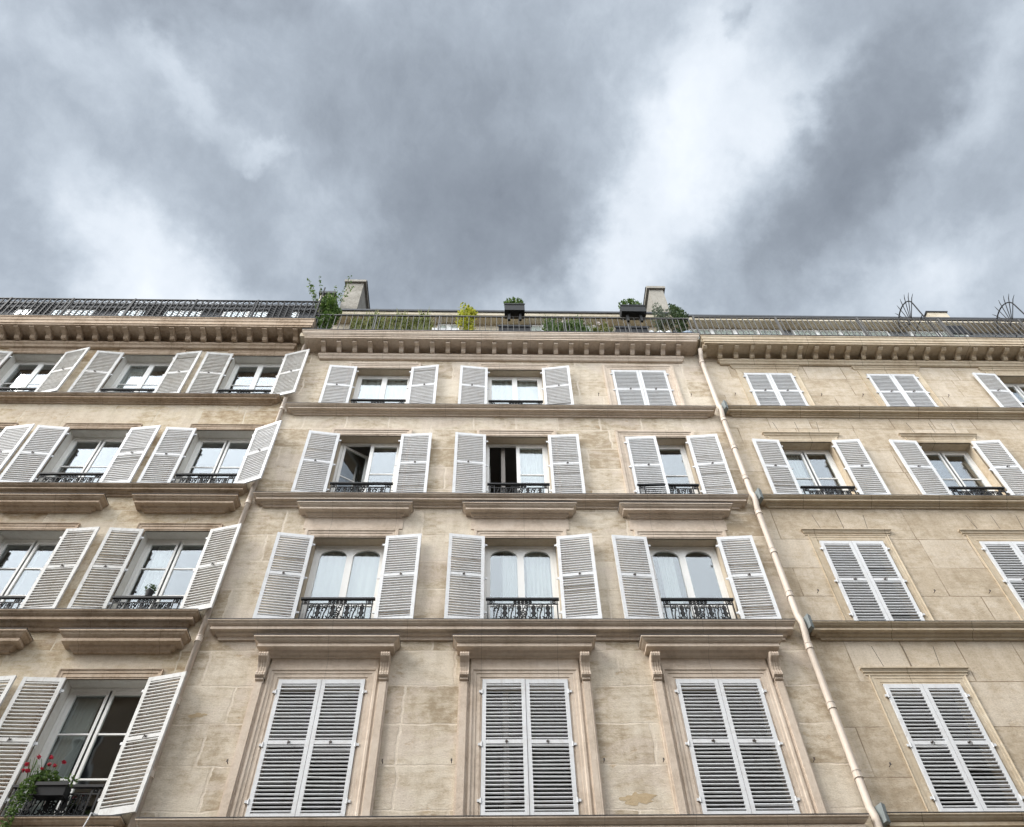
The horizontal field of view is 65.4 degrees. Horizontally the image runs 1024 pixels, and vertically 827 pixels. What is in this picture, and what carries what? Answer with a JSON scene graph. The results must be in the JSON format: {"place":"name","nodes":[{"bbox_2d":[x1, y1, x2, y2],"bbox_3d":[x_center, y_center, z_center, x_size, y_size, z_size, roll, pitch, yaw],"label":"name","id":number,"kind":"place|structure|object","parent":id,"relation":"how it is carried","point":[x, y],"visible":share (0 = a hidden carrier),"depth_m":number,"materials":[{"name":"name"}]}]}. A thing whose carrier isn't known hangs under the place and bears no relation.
{"place":"outdoors","nodes":[
{"label":"outdoors","id":0,"kind":"place"},
{"bbox_2d":[0,0,1023,317],"label":"sky","id":1,"kind":"structure","parent":0,"point":[731,157],"materials":[{"name":"grey"}]},
{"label":"pavement","id":2,"kind":"structure","parent":0,"visible":0},
{"bbox_2d":[0,287,337,826],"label":"apartment building","id":3,"kind":"structure","parent":2,"relation":"on","point":[107,491],"depth_m":14.95,"materials":[{"name":"stone"}]},
{"bbox_2d":[0,361,56,390],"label":"window","id":4,"kind":"structure","parent":3,"relation":"in","point":[40,365],"depth_m":18.59,"materials":[{"name":"paint"}]},
{"bbox_2d":[0,539,59,606],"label":"window","id":5,"kind":"structure","parent":3,"relation":"in","point":[34,543],"depth_m":14.11,"materials":[{"name":"paint"}]},
{"bbox_2d":[0,755,79,826],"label":"window box","id":6,"kind":"object","parent":3,"relation":"attached to","point":[45,788],"visible":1,"depth_m":10.33,"materials":[{"name":"black plastic"}]},
{"bbox_2d":[15,309,95,314],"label":"attic window","id":7,"kind":"structure","parent":3,"relation":"in","point":[16,309],"depth_m":22.06,"materials":[{"name":"glass"}]},
{"bbox_2d":[24,697,102,814],"bbox_3d":[-6.317,4.830,11.203,0.380,1.920,0.045,0,-53,-1],"label":"curtain","id":8,"kind":"object","parent":3,"relation":"hanging from","point":[79,720],"visible":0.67,"depth_m":11.43,"materials":[{"name":"white fabric"}]},
{"bbox_2d":[14,688,143,814],"bbox_3d":[-5.980,4.780,11.141,1.222,2.122,0.090,0,-53,-1],"label":"window","id":9,"kind":"structure","parent":3,"relation":"in","point":[109,694],"depth_m":11.45,"materials":[{"name":"paint"}]},
{"bbox_2d":[45,438,124,481],"bbox_3d":[-8.523,1.078,15.983,1.272,1.852,0.090,0,-53,-1],"label":"window","id":10,"kind":"structure","parent":3,"relation":"in","point":[101,442],"depth_m":16.32,"materials":[{"name":"paint"}]},
{"bbox_2d":[83,812,97,826],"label":"cable","id":11,"kind":"object","parent":3,"relation":"attached to","point":[89,817],"visible":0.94,"depth_m":9.97,"materials":[{"name":"white plastic"}]},
{"bbox_2d":[115,367,147,391],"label":"curtain","id":12,"kind":"object","parent":3,"relation":"hanging from","point":[134,375],"visible":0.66,"depth_m":18.68,"materials":[{"name":"white fabric"}]},
{"bbox_2d":[108,362,170,391],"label":"window","id":13,"kind":"structure","parent":3,"relation":"in","point":[151,366],"depth_m":18.64,"materials":[{"name":"paint"}]},
{"bbox_2d":[144,584,158,595],"bbox_3d":[-5.983,2.931,13.197,0.217,0.278,0.177,-20,-55,13],"label":"flower pot","id":14,"kind":"object","parent":3,"relation":"on","point":[151,590],"visible":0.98,"depth_m":13.17,"materials":[{"name":"black plastic"}]},
{"bbox_2d":[132,546,174,607],"bbox_3d":[-6.168,2.947,13.719,0.380,1.800,0.046,0,-53,-1],"label":"curtain","id":15,"kind":"object","parent":3,"relation":"hanging from","point":[163,555],"visible":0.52,"depth_m":14.02,"materials":[{"name":"white fabric"}]},
{"bbox_2d":[118,310,201,315],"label":"attic window","id":16,"kind":"structure","parent":3,"relation":"in","point":[123,310],"depth_m":22.13,"materials":[{"name":"glass"}]},
{"bbox_2d":[118,540,205,607],"bbox_3d":[-5.966,2.883,13.669,1.192,1.942,0.090,0,-53,-1],"label":"window","id":17,"kind":"structure","parent":3,"relation":"in","point":[179,544],"depth_m":13.94,"materials":[{"name":"paint"}]},
{"bbox_2d":[180,438,250,482],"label":"window","id":18,"kind":"structure","parent":3,"relation":"in","point":[227,442],"depth_m":16.40,"materials":[{"name":"paint"}]},
{"bbox_2d":[223,363,280,392],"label":"window","id":19,"kind":"structure","parent":3,"relation":"in","point":[259,367],"depth_m":18.74,"materials":[{"name":"paint"}]},
{"bbox_2d":[222,311,299,316],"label":"attic window","id":20,"kind":"structure","parent":3,"relation":"in","point":[231,311],"depth_m":22.19,"materials":[{"name":"glass"}]},
{"bbox_2d":[135,279,873,826],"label":"apartment building","id":21,"kind":"structure","parent":2,"relation":"on","point":[435,689],"depth_m":13.16,"materials":[{"name":"stone"}]},
{"bbox_2d":[128,343,306,826],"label":"downpipe","id":22,"kind":"object","parent":21,"relation":"attached to","point":[195,649],"visible":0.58,"depth_m":12.19,"materials":[{"name":"metal"}]},
{"bbox_2d":[307,275,353,328],"bbox_3d":[-4.928,-2.705,20.471,1.300,3.193,0.668,0,-53,-1],"label":"potted shrub","id":23,"kind":"object","parent":21,"relation":"on","point":[329,305],"visible":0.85,"depth_m":20.25,"materials":[{"name":"green plant"}]},
{"bbox_2d":[300,546,384,617],"bbox_3d":[-2.869,2.986,13.609,1.282,1.962,0.090,0,-53,-1],"label":"window","id":24,"kind":"structure","parent":21,"relation":"in","point":[350,551],"depth_m":13.99,"materials":[{"name":"paint"}]},
{"bbox_2d":[306,552,379,617],"bbox_3d":[-2.871,3.042,13.676,1.130,1.810,0.046,0,-53,-1],"label":"curtain","id":25,"kind":"object","parent":21,"relation":"hanging from","point":[362,580],"visible":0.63,"depth_m":13.89,"materials":[{"name":"white fabric"}]},
{"bbox_2d":[330,443,399,491],"bbox_3d":[-2.920,1.358,16.050,1.282,1.962,0.418,0,-53,-1],"label":"window","id":26,"kind":"structure","parent":21,"relation":"in","point":[344,446],"depth_m":16.44,"materials":[{"name":"paint"}]},
{"bbox_2d":[348,310,388,328],"bbox_3d":[-3.585,-2.188,19.801,1.035,1.458,0.467,0,-53,-1],"label":"planter trough","id":27,"kind":"object","parent":21,"relation":"on","point":[364,323],"visible":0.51,"depth_m":19.73,"materials":[{"name":"green plant"}]},
{"bbox_2d":[353,376,409,402],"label":"window","id":28,"kind":"structure","parent":21,"relation":"in","point":[384,379],"depth_m":18.56,"materials":[{"name":"paint"}]},
{"bbox_2d":[358,380,406,402],"bbox_3d":[-2.962,-0.316,18.150,1.130,1.500,0.044,0,-53,-1],"label":"curtain","id":29,"kind":"object","parent":21,"relation":"hanging from","point":[372,388],"visible":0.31,"depth_m":18.44,"materials":[{"name":"white fabric"}]},
{"bbox_2d":[379,307,435,329],"bbox_3d":[-2.594,-2.186,19.836,1.413,1.479,0.467,0,-53,-1],"label":"planter trough","id":30,"kind":"object","parent":21,"relation":"on","point":[409,323],"visible":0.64,"depth_m":19.74,"materials":[{"name":"green plant"}]},
{"bbox_2d":[432,328,458,329],"bbox_3d":[-1.626,-1.953,19.412,0.660,0.490,0.024,0,-53,-1],"label":"wind screen","id":31,"kind":"object","parent":21,"relation":"on","point":[445,328],"visible":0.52,"depth_m":19.55,"materials":[{"name":"white fabric"}]},
{"bbox_2d":[437,324,456,327],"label":"attic window","id":32,"kind":"structure","parent":21,"relation":"in","point":[442,325],"depth_m":21.90,"materials":[{"name":"glass"}]},
{"bbox_2d":[455,302,477,329],"bbox_3d":[-1.141,-2.264,19.978,0.593,1.752,0.467,0,-53,-1],"label":"potted shrub","id":33,"kind":"object","parent":21,"relation":"on","point":[469,310],"visible":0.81,"depth_m":20.07,"materials":[{"name":"yellow plant"}]},
{"bbox_2d":[503,552,518,617],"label":"curtain","id":34,"kind":"object","parent":21,"relation":"hanging from","point":[510,583],"visible":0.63,"depth_m":13.97,"materials":[{"name":"white fabric"}]},
{"bbox_2d":[503,297,524,320],"bbox_3d":[0.064,-2.622,20.120,0.585,1.061,0.364,0,-53,-1],"label":"planter box","id":35,"kind":"object","parent":21,"relation":"attached to","point":[513,308],"visible":1,"depth_m":19.96,"materials":[{"name":"black plastic"}]},
{"bbox_2d":[498,325,531,330],"bbox_3d":[0.069,-1.894,19.593,0.840,0.655,0.440,0,-53,-1],"label":"plant tub","id":36,"kind":"object","parent":21,"relation":"on","point":[510,327],"visible":0.26,"depth_m":19.55,"materials":[{"name":"black plastic"}]},
{"bbox_2d":[492,381,537,403],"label":"curtain","id":37,"kind":"object","parent":21,"relation":"hanging from","point":[501,390],"visible":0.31,"depth_m":18.52,"materials":[{"name":"white fabric"}]},
{"bbox_2d":[487,377,543,403],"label":"window","id":38,"kind":"structure","parent":21,"relation":"in","point":[514,380],"depth_m":18.63,"materials":[{"name":"paint"}]},
{"bbox_2d":[486,444,550,492],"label":"window","id":39,"kind":"structure","parent":21,"relation":"in","point":[543,447],"depth_m":16.53,"materials":[{"name":"paint"}]},
{"bbox_2d":[484,546,560,618],"bbox_3d":[0.160,3.009,13.687,1.282,1.962,0.090,0,-53,-1],"label":"window","id":40,"kind":"structure","parent":21,"relation":"in","point":[520,552],"depth_m":14.07,"materials":[{"name":"paint"}]},
{"bbox_2d":[520,450,544,492],"bbox_3d":[0.400,1.299,16.116,0.550,1.800,0.047,0,-53,-1],"label":"curtain","id":41,"kind":"object","parent":21,"relation":"hanging from","point":[531,461],"visible":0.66,"depth_m":16.38,"materials":[{"name":"white fabric"}]},
{"bbox_2d":[531,325,543,330],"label":"attic window","id":42,"kind":"structure","parent":21,"relation":"in","point":[538,327],"depth_m":21.92,"materials":[{"name":"glass"}]},
{"bbox_2d":[526,552,553,618],"bbox_3d":[0.502,3.051,13.782,0.480,1.760,0.045,0,-53,-1],"label":"curtain","id":43,"kind":"object","parent":21,"relation":"hanging from","point":[538,572],"visible":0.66,"depth_m":13.98,"materials":[{"name":"white fabric"}]},
{"bbox_2d":[542,314,589,330],"bbox_3d":[1.325,-2.083,19.835,1.247,1.229,0.474,0,-53,-1],"label":"planter trough","id":44,"kind":"object","parent":21,"relation":"on","point":[561,327],"visible":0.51,"depth_m":19.79,"materials":[{"name":"green plant"}]},
{"bbox_2d":[588,321,614,331],"bbox_3d":[2.210,-2.006,19.751,0.792,0.971,0.470,0,-53,-1],"label":"planter trough","id":45,"kind":"object","parent":21,"relation":"on","point":[605,327],"visible":0.29,"depth_m":19.79,"materials":[{"name":"green plant"}]},
{"bbox_2d":[618,298,645,322],"bbox_3d":[3.056,-2.596,20.203,0.686,1.066,0.344,0,-53,-1],"label":"planter box","id":46,"kind":"object","parent":21,"relation":"attached to","point":[630,309],"visible":1,"depth_m":20.04,"materials":[{"name":"black plastic"}]},
{"bbox_2d":[615,326,648,331],"bbox_3d":[2.958,-1.872,19.667,0.840,0.652,0.440,0,-53,-1],"label":"plant tub","id":47,"kind":"object","parent":21,"relation":"on","point":[633,328],"visible":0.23,"depth_m":19.62,"materials":[{"name":"black plastic"}]},
{"bbox_2d":[626,445,697,493],"bbox_3d":[3.021,1.271,16.105,1.282,1.962,0.090,0,-53,-1],"label":"window","id":48,"kind":"structure","parent":21,"relation":"in","point":[681,448],"depth_m":16.48,"materials":[{"name":"paint"}]},
{"bbox_2d":[651,302,677,331],"bbox_3d":[3.899,-2.203,20.309,0.601,2.046,0.591,-33,-59,21],"label":"potted shrub","id":49,"kind":"object","parent":21,"relation":"on","point":[663,315],"visible":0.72,"depth_m":20.52,"materials":[{"name":"green plant"}]},
{"bbox_2d":[657,553,685,618],"bbox_3d":[2.781,3.070,13.842,0.280,1.760,0.045,0,-53,-1],"label":"curtain","id":50,"kind":"object","parent":21,"relation":"hanging from","point":[669,576],"visible":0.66,"depth_m":14.03,"materials":[{"name":"white fabric"}]},
{"bbox_2d":[668,303,691,331],"bbox_3d":[4.288,-2.294,20.206,0.439,1.978,0.451,0,-53,-1],"label":"potted shrub","id":51,"kind":"object","parent":21,"relation":"on","point":[675,311],"visible":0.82,"depth_m":20.25,"materials":[{"name":"green plant"}]},
{"bbox_2d":[649,547,735,618],"bbox_3d":[3.069,3.030,13.762,1.282,1.962,0.090,0,-53,-1],"label":"window","id":52,"kind":"structure","parent":21,"relation":"in","point":[680,552],"depth_m":14.13,"materials":[{"name":"paint"}]},
{"bbox_2d":[698,348,882,826],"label":"downpipe","id":53,"kind":"object","parent":21,"relation":"attached to","point":[856,772],"visible":1,"depth_m":12.71,"materials":[{"name":"metal"}]},
{"bbox_2d":[671,311,1023,826],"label":"apartment building","id":54,"kind":"structure","parent":2,"relation":"on","point":[897,537],"depth_m":14.96,"materials":[{"name":"stone"}]},
{"bbox_2d":[688,329,781,334],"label":"attic window","id":55,"kind":"structure","parent":54,"relation":"in","point":[712,331],"depth_m":22.00,"materials":[{"name":"glass"}]},
{"bbox_2d":[786,456,814,493],"bbox_3d":[5.864,1.384,16.228,0.420,1.600,0.044,0,-53,-1],"label":"curtain","id":56,"kind":"object","parent":54,"relation":"hanging from","point":[796,466],"visible":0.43,"depth_m":16.48,"materials":[{"name":"white fabric"}]},
{"bbox_2d":[783,450,847,493],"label":"window","id":57,"kind":"structure","parent":54,"relation":"in","point":[803,453],"depth_m":16.53,"materials":[{"name":"paint"}]},
{"bbox_2d":[791,330,890,335],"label":"attic window","id":58,"kind":"structure","parent":54,"relation":"in","point":[795,331],"depth_m":22.07,"materials":[{"name":"glass"}]},
{"bbox_2d":[894,292,940,335],"bbox_3d":[10.371,-2.220,20.529,0.029,2.280,1.293,0,-53,-1],"label":"spiked guard","id":59,"kind":"object","parent":54,"relation":"on","point":[909,316],"visible":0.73,"depth_m":20.82,"materials":[{"name":"black metal"}]},
{"bbox_2d":[908,331,968,336],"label":"attic window","id":60,"kind":"structure","parent":54,"relation":"in","point":[910,332],"depth_m":22.13,"materials":[{"name":"glass"}]},
{"bbox_2d":[946,325,972,334],"bbox_3d":[11.251,-1.797,20.038,0.480,1.000,0.511,0,-53,-1],"label":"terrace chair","id":61,"kind":"object","parent":54,"relation":"in","point":[957,330],"visible":0.09,"depth_m":20.04,"materials":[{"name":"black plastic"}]},
{"bbox_2d":[923,451,997,494],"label":"window","id":62,"kind":"structure","parent":54,"relation":"in","point":[941,454],"depth_m":16.57,"materials":[{"name":"paint"}]},
{"bbox_2d":[992,295,1023,336],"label":"spiked guard","id":63,"kind":"object","parent":54,"relation":"on","point":[1010,318],"visible":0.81,"depth_m":20.99,"materials":[{"name":"black metal"}]},
{"bbox_2d":[1004,383,1023,402],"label":"window","id":64,"kind":"structure","parent":54,"relation":"in","point":[1016,387],"depth_m":18.99,"materials":[{"name":"paint"}]}
]}

